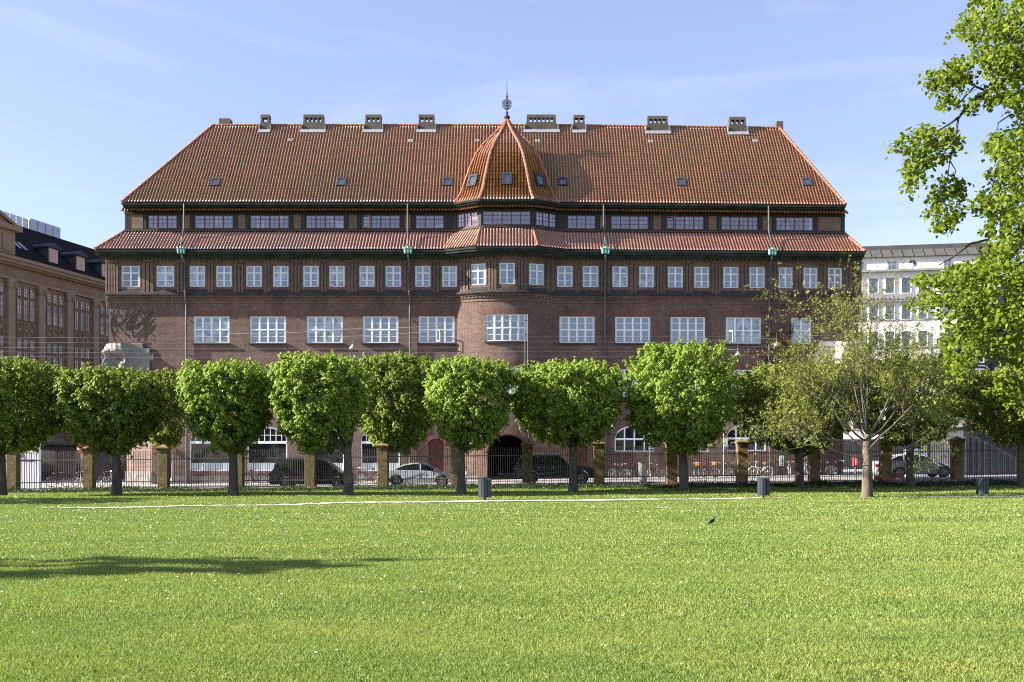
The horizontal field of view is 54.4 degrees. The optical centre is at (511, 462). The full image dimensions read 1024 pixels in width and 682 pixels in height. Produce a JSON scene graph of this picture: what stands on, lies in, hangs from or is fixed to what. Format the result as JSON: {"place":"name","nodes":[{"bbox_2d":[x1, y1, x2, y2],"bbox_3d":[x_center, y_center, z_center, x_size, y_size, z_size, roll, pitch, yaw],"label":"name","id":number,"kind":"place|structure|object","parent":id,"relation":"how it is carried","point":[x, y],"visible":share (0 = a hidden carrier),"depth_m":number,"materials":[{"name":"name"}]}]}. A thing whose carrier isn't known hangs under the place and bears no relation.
{"place":"outdoors","nodes":[
{"label":"outdoors","id":0,"kind":"place"},
{"bbox_2d":[42,497,788,507],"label":"path","id":1,"kind":"structure","parent":0,"point":[425,501],"depth_m":40.87,"materials":[{"name":"grey concrete"}]},
{"bbox_2d":[42,469,861,487],"bbox_3d":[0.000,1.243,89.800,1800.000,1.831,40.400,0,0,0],"label":"pavement","id":2,"kind":"structure","parent":0,"point":[496,479],"depth_m":74.75,"materials":[{"name":"grey concrete"}]},
{"bbox_2d":[0,483,1023,681],"bbox_3d":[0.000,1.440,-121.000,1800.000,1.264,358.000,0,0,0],"label":"lawn","id":3,"kind":"structure","parent":0,"point":[547,508],"depth_m":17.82,"materials":[{"name":"green plant"}]},
{"bbox_2d":[7,476,1021,493],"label":"weeds","id":4,"kind":"object","parent":3,"relation":"on","point":[929,483],"visible":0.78,"depth_m":56.23,"materials":[{"name":"green plant"}]},
{"bbox_2d":[709,247,990,497],"bbox_3d":[15.732,-3.972,44.270,12.180,11.518,10.982,0,0,0],"label":"young oak","id":5,"kind":"object","parent":3,"relation":"on","point":[896,365],"visible":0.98,"depth_m":45.42,"materials":[{"name":"green plant"}]},
{"bbox_2d":[882,0,1023,410],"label":"linden tree","id":6,"kind":"object","parent":3,"relation":"on","point":[990,268],"visible":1,"depth_m":25.83,"materials":[{"name":"green plant"}]},
{"bbox_2d":[0,0,1023,286],"label":"sky","id":7,"kind":"structure","parent":0,"point":[97,96],"materials":[{"name":"blue"}]},
{"bbox_2d":[43,475,1015,489],"bbox_3d":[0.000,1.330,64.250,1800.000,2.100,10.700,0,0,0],"label":"road","id":8,"kind":"structure","parent":0,"point":[860,478],"depth_m":63.39,"materials":[{"name":"grey asphalt"}]},
{"bbox_2d":[21,444,40,489],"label":"hoarding","id":9,"kind":"object","parent":8,"relation":"on","point":[38,466],"visible":0.32,"depth_m":66.50,"materials":[{"name":"white paint"}]},
{"bbox_2d":[268,458,357,486],"bbox_3d":[-12.057,0.640,60.600,5.152,1.800,2.250,0,0,0],"label":"parked car","id":10,"kind":"object","parent":8,"relation":"on","point":[294,465],"visible":0.49,"depth_m":59.67,"materials":[{"name":"paint"}]},
{"bbox_2d":[389,463,450,485],"bbox_3d":[-5.662,0.714,61.200,4.540,1.430,2.080,0,0,0],"label":"parked car","id":11,"kind":"object","parent":8,"relation":"on","point":[422,471],"visible":0.61,"depth_m":60.34,"materials":[{"name":"silver metal"}]},
{"bbox_2d":[43,474,949,487],"bbox_3d":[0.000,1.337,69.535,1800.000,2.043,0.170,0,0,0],"label":"kerb","id":12,"kind":"structure","parent":8,"relation":"on","point":[506,481],"depth_m":69.45,"materials":[{"name":"concrete"}]},
{"bbox_2d":[514,453,593,482],"bbox_3d":[2.588,0.358,60.900,4.960,1.857,2.150,0,0,0],"label":"parked car","id":13,"kind":"object","parent":8,"relation":"on","point":[556,467],"visible":0.45,"depth_m":60.02,"materials":[{"name":"black paint"}]},
{"bbox_2d":[873,454,949,476],"bbox_3d":[24.530,0.179,61.200,4.900,1.460,2.100,0,0,0],"label":"parked car","id":14,"kind":"object","parent":8,"relation":"on","point":[921,469],"visible":0.38,"depth_m":60.33,"materials":[{"name":"black metal"}]},
{"bbox_3d":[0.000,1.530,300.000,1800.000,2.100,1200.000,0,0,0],"label":"ground","id":15,"kind":"structure","parent":0,"visible":0},
{"bbox_2d":[6,449,20,492],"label":"fence pillar","id":16,"kind":"structure","parent":15,"relation":"on","point":[12,467],"depth_m":57.72,"materials":[{"name":"stone"}]},
{"bbox_2d":[0,355,78,495],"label":"chestnut tree","id":17,"kind":"object","parent":15,"relation":"on","point":[33,380],"visible":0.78,"depth_m":48.56,"materials":[{"name":"green plant"}]},
{"bbox_2d":[18,451,82,492],"bbox_3d":[-26.833,0.784,58.000,3.901,2.860,0.340,-1,0,0],"label":"fence panel","id":18,"kind":"object","parent":15,"relation":"on","point":[48,460],"visible":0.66,"depth_m":57.98,"materials":[{"name":"metal"}]},
{"bbox_2d":[0,210,125,480],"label":"classical building","id":19,"kind":"structure","parent":15,"relation":"on","point":[52,283],"depth_m":114.34,"materials":[{"name":"beige paint"}]},
{"bbox_2d":[57,450,73,479],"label":"shop door","id":20,"kind":"structure","parent":19,"relation":"in","point":[60,451],"depth_m":115.66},
{"bbox_2d":[80,446,94,491],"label":"fence pillar","id":21,"kind":"structure","parent":15,"relation":"on","point":[88,470],"depth_m":57.72,"materials":[{"name":"stone"}]},
{"bbox_2d":[47,361,170,494],"bbox_3d":[-20.020,-1.552,49.727,5.238,6.735,6.636,0,0,0],"label":"chestnut tree","id":22,"kind":"object","parent":15,"relation":"on","point":[107,402],"visible":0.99,"depth_m":48.16,"materials":[{"name":"green plant"}]},
{"bbox_2d":[94,451,157,489],"bbox_3d":[-22.458,0.739,58.000,3.812,2.860,0.340,-1,0,0],"label":"fence panel","id":23,"kind":"object","parent":15,"relation":"on","point":[126,481],"visible":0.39,"depth_m":57.98,"materials":[{"name":"metal"}]},
{"bbox_2d":[137,367,190,450],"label":"chestnut tree","id":24,"kind":"object","parent":15,"relation":"on","point":[171,427],"visible":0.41,"depth_m":58.66,"materials":[{"name":"green plant"}]},
{"bbox_2d":[155,444,172,490],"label":"fence pillar","id":25,"kind":"structure","parent":15,"relation":"on","point":[163,465],"depth_m":57.72,"materials":[{"name":"stone"}]},
{"bbox_2d":[168,450,228,489],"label":"fence panel","id":26,"kind":"object","parent":15,"relation":"on","point":[198,481],"visible":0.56,"depth_m":57.98,"materials":[{"name":"metal"}]},
{"bbox_2d":[174,356,275,495],"bbox_3d":[-14.118,-1.688,49.749,4.802,7.014,6.006,0,0,0],"label":"chestnut tree","id":27,"kind":"object","parent":15,"relation":"on","point":[215,391],"visible":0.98,"depth_m":48.06,"materials":[{"name":"green plant"}]},
{"bbox_2d":[243,449,304,489],"bbox_3d":[-13.841,0.651,58.000,3.678,2.860,0.340,-1,0,0],"label":"fence panel","id":28,"kind":"object","parent":15,"relation":"on","point":[272,480],"visible":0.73,"depth_m":57.98,"materials":[{"name":"metal"}]},
{"bbox_2d":[305,450,315,488],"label":"fence pillar","id":29,"kind":"structure","parent":15,"relation":"on","point":[310,471],"depth_m":57.72,"materials":[{"name":"stone"}]},
{"bbox_2d":[261,349,371,494],"bbox_3d":[-9.578,-1.834,49.124,5.092,7.306,6.423,0,0,0],"label":"chestnut tree","id":30,"kind":"object","parent":15,"relation":"on","point":[315,420],"visible":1,"depth_m":47.41,"materials":[{"name":"green plant"}]},
{"bbox_2d":[315,449,377,488],"bbox_3d":[-9.632,0.608,58.000,3.700,2.860,0.340,-1,0,0],"label":"fence panel","id":31,"kind":"object","parent":15,"relation":"on","point":[339,479],"visible":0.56,"depth_m":57.98,"materials":[{"name":"metal"}]},
{"bbox_2d":[376,442,389,486],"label":"fence pillar","id":32,"kind":"structure","parent":15,"relation":"on","point":[383,468],"depth_m":57.72,"materials":[{"name":"stone"}]},
{"bbox_2d":[347,349,435,455],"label":"chestnut tree","id":33,"kind":"object","parent":15,"relation":"on","point":[407,389],"visible":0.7,"depth_m":57.25,"materials":[{"name":"green plant"}]},
{"bbox_2d":[388,448,450,488],"bbox_3d":[-5.390,0.565,58.000,3.745,2.860,0.340,-1,0,0],"label":"fence panel","id":34,"kind":"object","parent":15,"relation":"on","point":[421,456],"visible":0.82,"depth_m":57.98,"materials":[{"name":"metal"}]},
{"bbox_2d":[422,353,515,493],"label":"chestnut tree","id":35,"kind":"object","parent":15,"relation":"on","point":[453,406],"visible":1,"depth_m":49.24,"materials":[{"name":"green plant"}]},
{"bbox_2d":[93,90,866,483],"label":"office building","id":36,"kind":"structure","parent":15,"relation":"on","point":[667,232],"depth_m":75.27,"materials":[{"name":"red brick"}]},
{"bbox_2d":[122,266,139,286],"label":"window","id":37,"kind":"structure","parent":36,"relation":"in","point":[130,274],"depth_m":74.92,"materials":[{"name":"glass"}]},
{"bbox_2d":[148,215,176,227],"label":"window","id":38,"kind":"structure","parent":36,"relation":"in","point":[154,221],"depth_m":76.06,"materials":[{"name":"blue glass"}]},
{"bbox_2d":[157,266,173,286],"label":"window","id":39,"kind":"structure","parent":36,"relation":"in","point":[165,274],"depth_m":74.93,"materials":[{"name":"glass"}]},
{"bbox_2d":[190,266,204,286],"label":"window","id":40,"kind":"structure","parent":36,"relation":"in","point":[197,273],"depth_m":74.92,"materials":[{"name":"glass"}]},
{"bbox_2d":[190,435,228,470],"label":"arched window","id":41,"kind":"structure","parent":36,"relation":"in","point":[195,445],"depth_m":75.14,"materials":[{"name":"grey glass"}]},
{"bbox_2d":[192,316,230,343],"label":"window","id":42,"kind":"structure","parent":36,"relation":"in","point":[204,326],"depth_m":75.12,"materials":[{"name":"glass"}]},
{"bbox_2d":[195,215,232,227],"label":"window","id":43,"kind":"structure","parent":36,"relation":"in","point":[201,221],"depth_m":76.08,"materials":[{"name":"blue glass"}]},
{"bbox_2d":[216,266,231,286],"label":"window","id":44,"kind":"structure","parent":36,"relation":"in","point":[223,273],"depth_m":74.90,"materials":[{"name":"glass"}]},
{"bbox_2d":[246,266,261,286],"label":"window","id":45,"kind":"structure","parent":36,"relation":"in","point":[253,274],"depth_m":74.92,"materials":[{"name":"glass"}]},
{"bbox_2d":[247,427,286,470],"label":"arched window","id":46,"kind":"structure","parent":36,"relation":"in","point":[270,439],"depth_m":75.14,"materials":[{"name":"glass"}]},
{"bbox_2d":[248,316,286,343],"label":"window","id":47,"kind":"structure","parent":36,"relation":"in","point":[270,326],"depth_m":75.12,"materials":[{"name":"glass"}]},
{"bbox_2d":[250,215,288,227],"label":"window","id":48,"kind":"structure","parent":36,"relation":"in","point":[256,221],"depth_m":76.08,"materials":[{"name":"glass"}]},
{"bbox_2d":[273,266,287,286],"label":"window","id":49,"kind":"structure","parent":36,"relation":"in","point":[280,273],"depth_m":74.92,"materials":[{"name":"glass"}]},
{"bbox_2d":[303,266,318,286],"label":"window","id":50,"kind":"structure","parent":36,"relation":"in","point":[310,273],"depth_m":74.90,"materials":[{"name":"glass"}]},
{"bbox_2d":[305,316,343,343],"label":"window","id":51,"kind":"structure","parent":36,"relation":"in","point":[320,324],"depth_m":75.12,"materials":[{"name":"glass"}]},
{"bbox_2d":[306,215,343,227],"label":"window","id":52,"kind":"structure","parent":36,"relation":"in","point":[312,221],"depth_m":76.08,"materials":[{"name":"blue glass"}]},
{"bbox_2d":[329,266,344,286],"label":"window","id":53,"kind":"structure","parent":36,"relation":"in","point":[336,273],"depth_m":74.90,"materials":[{"name":"glass"}]},
{"bbox_2d":[359,266,373,286],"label":"window","id":54,"kind":"structure","parent":36,"relation":"in","point":[366,273],"depth_m":74.92,"materials":[{"name":"glass"}]},
{"bbox_2d":[361,316,398,343],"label":"window","id":55,"kind":"structure","parent":36,"relation":"in","point":[390,323],"depth_m":75.12,"materials":[{"name":"glass"}]},
{"bbox_2d":[361,433,399,470],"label":"arched window","id":56,"kind":"structure","parent":36,"relation":"in","point":[365,444],"depth_m":75.14,"materials":[{"name":"glass"}]},
{"bbox_2d":[362,214,399,227],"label":"window","id":57,"kind":"structure","parent":36,"relation":"in","point":[368,221],"depth_m":76.08,"materials":[{"name":"blue glass"}]},
{"bbox_2d":[386,266,400,286],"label":"window","id":58,"kind":"structure","parent":36,"relation":"in","point":[393,273],"depth_m":74.93,"materials":[{"name":"glass"}]},
{"bbox_2d":[415,266,429,286],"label":"window","id":59,"kind":"structure","parent":36,"relation":"in","point":[422,273],"depth_m":74.93,"materials":[{"name":"glass"}]},
{"bbox_2d":[416,215,443,227],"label":"window","id":60,"kind":"structure","parent":36,"relation":"in","point":[422,221],"depth_m":76.08,"materials":[{"name":"blue glass"}]},
{"bbox_2d":[428,439,443,474],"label":"door","id":61,"kind":"structure","parent":36,"relation":"in","point":[434,443],"depth_m":75.14,"materials":[{"name":"brown wood"}]},
{"bbox_2d":[417,316,455,343],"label":"window","id":62,"kind":"structure","parent":36,"relation":"in","point":[432,336],"depth_m":75.12,"materials":[{"name":"glass"}]},
{"bbox_2d":[442,266,456,286],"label":"window","id":63,"kind":"structure","parent":36,"relation":"in","point":[449,273],"depth_m":74.92,"materials":[{"name":"glass"}]},
{"bbox_2d":[484,314,528,342],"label":"window","id":64,"kind":"structure","parent":36,"relation":"in","point":[512,331],"depth_m":73.99,"materials":[{"name":"glass"}]},
{"bbox_2d":[483,211,529,223],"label":"window","id":65,"kind":"structure","parent":36,"relation":"in","point":[489,217],"depth_m":74.92,"materials":[{"name":"blue glass"}]},
{"bbox_2d":[499,263,514,283],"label":"window","id":66,"kind":"structure","parent":36,"relation":"in","point":[506,270],"depth_m":73.79,"materials":[{"name":"glass"}]},
{"bbox_2d":[529,263,543,284],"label":"window","id":67,"kind":"structure","parent":36,"relation":"in","point":[536,271],"depth_m":74.13,"materials":[{"name":"glass"}]},
{"bbox_2d":[557,266,572,286],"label":"window","id":68,"kind":"structure","parent":36,"relation":"in","point":[564,273],"depth_m":74.92,"materials":[{"name":"glass"}]},
{"bbox_2d":[558,316,595,344],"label":"window","id":69,"kind":"structure","parent":36,"relation":"in","point":[572,330],"depth_m":75.15,"materials":[{"name":"glass"}]},
{"bbox_2d":[568,215,594,228],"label":"window","id":70,"kind":"structure","parent":36,"relation":"in","point":[574,221],"depth_m":76.13,"materials":[{"name":"blue glass"}]},
{"bbox_2d":[583,266,597,286],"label":"window","id":71,"kind":"structure","parent":36,"relation":"in","point":[590,273],"depth_m":75.01,"materials":[{"name":"glass"}]},
{"bbox_2d":[612,266,627,286],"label":"window","id":72,"kind":"structure","parent":36,"relation":"in","point":[619,273],"depth_m":75.08,"materials":[{"name":"glass"}]},
{"bbox_2d":[611,216,647,228],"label":"window","id":73,"kind":"structure","parent":36,"relation":"in","point":[617,222],"depth_m":76.26,"materials":[{"name":"glass"}]},
{"bbox_2d":[614,317,651,344],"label":"window","id":74,"kind":"structure","parent":36,"relation":"in","point":[628,330],"depth_m":75.30,"materials":[{"name":"glass"}]},
{"bbox_2d":[615,425,652,451],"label":"arched window","id":75,"kind":"structure","parent":36,"relation":"in","point":[624,437],"depth_m":75.32,"materials":[{"name":"glass"}]},
{"bbox_2d":[639,266,653,286],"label":"window","id":76,"kind":"structure","parent":36,"relation":"in","point":[646,274],"depth_m":75.15,"materials":[{"name":"glass"}]},
{"bbox_2d":[668,267,682,286],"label":"window","id":77,"kind":"structure","parent":36,"relation":"in","point":[675,274],"depth_m":75.23,"materials":[{"name":"glass"}]},
{"bbox_2d":[666,216,703,229],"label":"window","id":78,"kind":"structure","parent":36,"relation":"in","point":[672,222],"depth_m":76.39,"materials":[{"name":"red glass"}]},
{"bbox_2d":[669,317,705,344],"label":"window","id":79,"kind":"structure","parent":36,"relation":"in","point":[689,328],"depth_m":75.45,"materials":[{"name":"glass"}]},
{"bbox_2d":[694,267,708,287],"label":"window","id":80,"kind":"structure","parent":36,"relation":"in","point":[701,274],"depth_m":75.30,"materials":[{"name":"glass"}]},
{"bbox_2d":[723,267,737,287],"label":"window","id":81,"kind":"structure","parent":36,"relation":"in","point":[730,274],"depth_m":75.37,"materials":[{"name":"glass"}]},
{"bbox_2d":[721,217,757,229],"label":"window","id":82,"kind":"structure","parent":36,"relation":"in","point":[727,223],"depth_m":76.56,"materials":[{"name":"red glass"}]},
{"bbox_2d":[726,317,762,344],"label":"window","id":83,"kind":"structure","parent":36,"relation":"in","point":[750,327],"depth_m":75.60,"materials":[{"name":"glass"}]},
{"bbox_2d":[726,424,765,450],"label":"arched window","id":84,"kind":"structure","parent":36,"relation":"in","point":[732,434],"depth_m":75.60,"materials":[{"name":"white paint"}]},
{"bbox_2d":[749,267,764,287],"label":"window","id":85,"kind":"structure","parent":36,"relation":"in","point":[756,274],"depth_m":75.45,"materials":[{"name":"glass"}]},
{"bbox_2d":[756,318,795,368],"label":"creeper","id":86,"kind":"object","parent":36,"relation":"attached to","point":[779,348],"visible":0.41,"depth_m":75.51,"materials":[{"name":"green plant"}]},
{"bbox_2d":[776,217,812,229],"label":"window","id":87,"kind":"structure","parent":36,"relation":"in","point":[782,223],"depth_m":76.69,"materials":[{"name":"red glass"}]},
{"bbox_2d":[790,318,812,344],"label":"window","id":88,"kind":"structure","parent":36,"relation":"in","point":[804,327],"depth_m":75.74,"materials":[{"name":"glass"}]},
{"bbox_2d":[466,447,521,487],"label":"fence panel","id":89,"kind":"object","parent":15,"relation":"on","point":[500,455],"visible":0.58,"depth_m":57.98,"materials":[{"name":"metal"}]},
{"bbox_2d":[532,446,593,486],"bbox_3d":[2.962,0.480,58.000,3.656,2.860,0.340,-1,0,0],"label":"fence panel","id":90,"kind":"object","parent":15,"relation":"on","point":[560,455],"visible":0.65,"depth_m":57.98,"materials":[{"name":"metal"}]},
{"bbox_2d":[509,356,629,491],"bbox_3d":[3.015,-1.898,53.240,6.629,7.264,8.363,0,0,0],"label":"chestnut tree","id":91,"kind":"object","parent":15,"relation":"on","point":[539,404],"visible":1,"depth_m":51.10,"materials":[{"name":"green plant"}]},
{"bbox_2d":[593,440,605,484],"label":"fence pillar","id":92,"kind":"structure","parent":15,"relation":"on","point":[598,463],"depth_m":57.72,"materials":[{"name":"stone"}]},
{"bbox_2d":[604,445,665,485],"bbox_3d":[7.160,0.437,58.000,3.700,2.860,0.340,-1,0,0],"label":"fence panel","id":93,"kind":"object","parent":15,"relation":"on","point":[637,476],"visible":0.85,"depth_m":57.98,"materials":[{"name":"metal"}]},
{"bbox_2d":[664,441,676,484],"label":"fence pillar","id":94,"kind":"structure","parent":15,"relation":"on","point":[671,468],"depth_m":57.72,"materials":[{"name":"stone"}]},
{"bbox_2d":[622,337,742,490],"bbox_3d":[9.069,-2.424,53.365,6.312,8.268,7.940,0,0,0],"label":"chestnut tree","id":95,"kind":"object","parent":15,"relation":"on","point":[647,401],"visible":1,"depth_m":51.42,"materials":[{"name":"green plant"}]},
{"bbox_2d":[677,445,736,485],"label":"fence panel","id":96,"kind":"object","parent":15,"relation":"on","point":[717,475],"visible":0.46,"depth_m":57.98,"materials":[{"name":"metal"}]},
{"bbox_2d":[734,438,749,483],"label":"fence pillar","id":97,"kind":"structure","parent":15,"relation":"on","point":[741,459],"depth_m":57.72,"materials":[{"name":"stone"}]},
{"bbox_2d":[748,445,809,484],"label":"fence panel","id":98,"kind":"object","parent":15,"relation":"on","point":[773,475],"visible":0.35,"depth_m":57.98,"materials":[{"name":"metal"}]},
{"bbox_2d":[726,361,878,487],"bbox_3d":[15.729,-2.070,55.493,7.664,7.304,8.414,0,0,0],"label":"chestnut tree","id":99,"kind":"object","parent":15,"relation":"on","point":[753,393],"visible":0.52,"depth_m":54.01,"materials":[{"name":"green plant"}]},
{"bbox_2d":[808,446,820,482],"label":"fence pillar","id":100,"kind":"structure","parent":15,"relation":"on","point":[814,463],"depth_m":57.72,"materials":[{"name":"stone"}]},
{"bbox_2d":[821,443,879,483],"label":"fence panel","id":101,"kind":"object","parent":15,"relation":"on","point":[847,474],"visible":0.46,"depth_m":57.98,"materials":[{"name":"metal"}]},
{"bbox_2d":[878,437,891,482],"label":"fence pillar","id":102,"kind":"structure","parent":15,"relation":"on","point":[885,466],"depth_m":57.72,"materials":[{"name":"stone"}]},
{"bbox_2d":[790,242,1018,468],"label":"white building","id":103,"kind":"structure","parent":15,"relation":"on","point":[930,257],"depth_m":126.70,"materials":[{"name":"paint"}]},
{"bbox_2d":[848,354,991,486],"bbox_3d":[22.169,-2.231,55.620,7.425,7.552,8.282,0,0,0],"label":"chestnut tree","id":104,"kind":"object","parent":15,"relation":"on","point":[876,401],"visible":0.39,"depth_m":53.66,"materials":[{"name":"green plant"}]},
{"bbox_2d":[892,442,952,483],"bbox_3d":[23.820,0.267,58.000,3.656,2.860,0.340,-1,0,0],"label":"fence panel","id":105,"kind":"object","parent":15,"relation":"on","point":[923,473],"visible":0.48,"depth_m":57.98,"materials":[{"name":"metal"}]},
{"bbox_2d":[948,436,965,481],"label":"fence pillar","id":106,"kind":"structure","parent":15,"relation":"on","point":[957,463],"depth_m":57.72,"materials":[{"name":"stone"}]},
{"bbox_2d":[917,402,1023,474],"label":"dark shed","id":107,"kind":"structure","parent":15,"relation":"on","point":[980,439],"depth_m":67.50,"materials":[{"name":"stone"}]},
{"bbox_2d":[937,285,1023,414],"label":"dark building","id":108,"kind":"structure","parent":15,"relation":"on","point":[991,365],"depth_m":76.96,"materials":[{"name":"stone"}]},
{"bbox_2d":[964,442,1016,482],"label":"fence panel","id":109,"kind":"object","parent":15,"relation":"on","point":[988,450],"visible":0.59,"depth_m":57.98,"materials":[{"name":"metal"}]},
{"bbox_2d":[961,363,1023,486],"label":"chestnut tree","id":110,"kind":"object","parent":15,"relation":"on","point":[990,417],"visible":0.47,"depth_m":54.22,"materials":[{"name":"green plant"}]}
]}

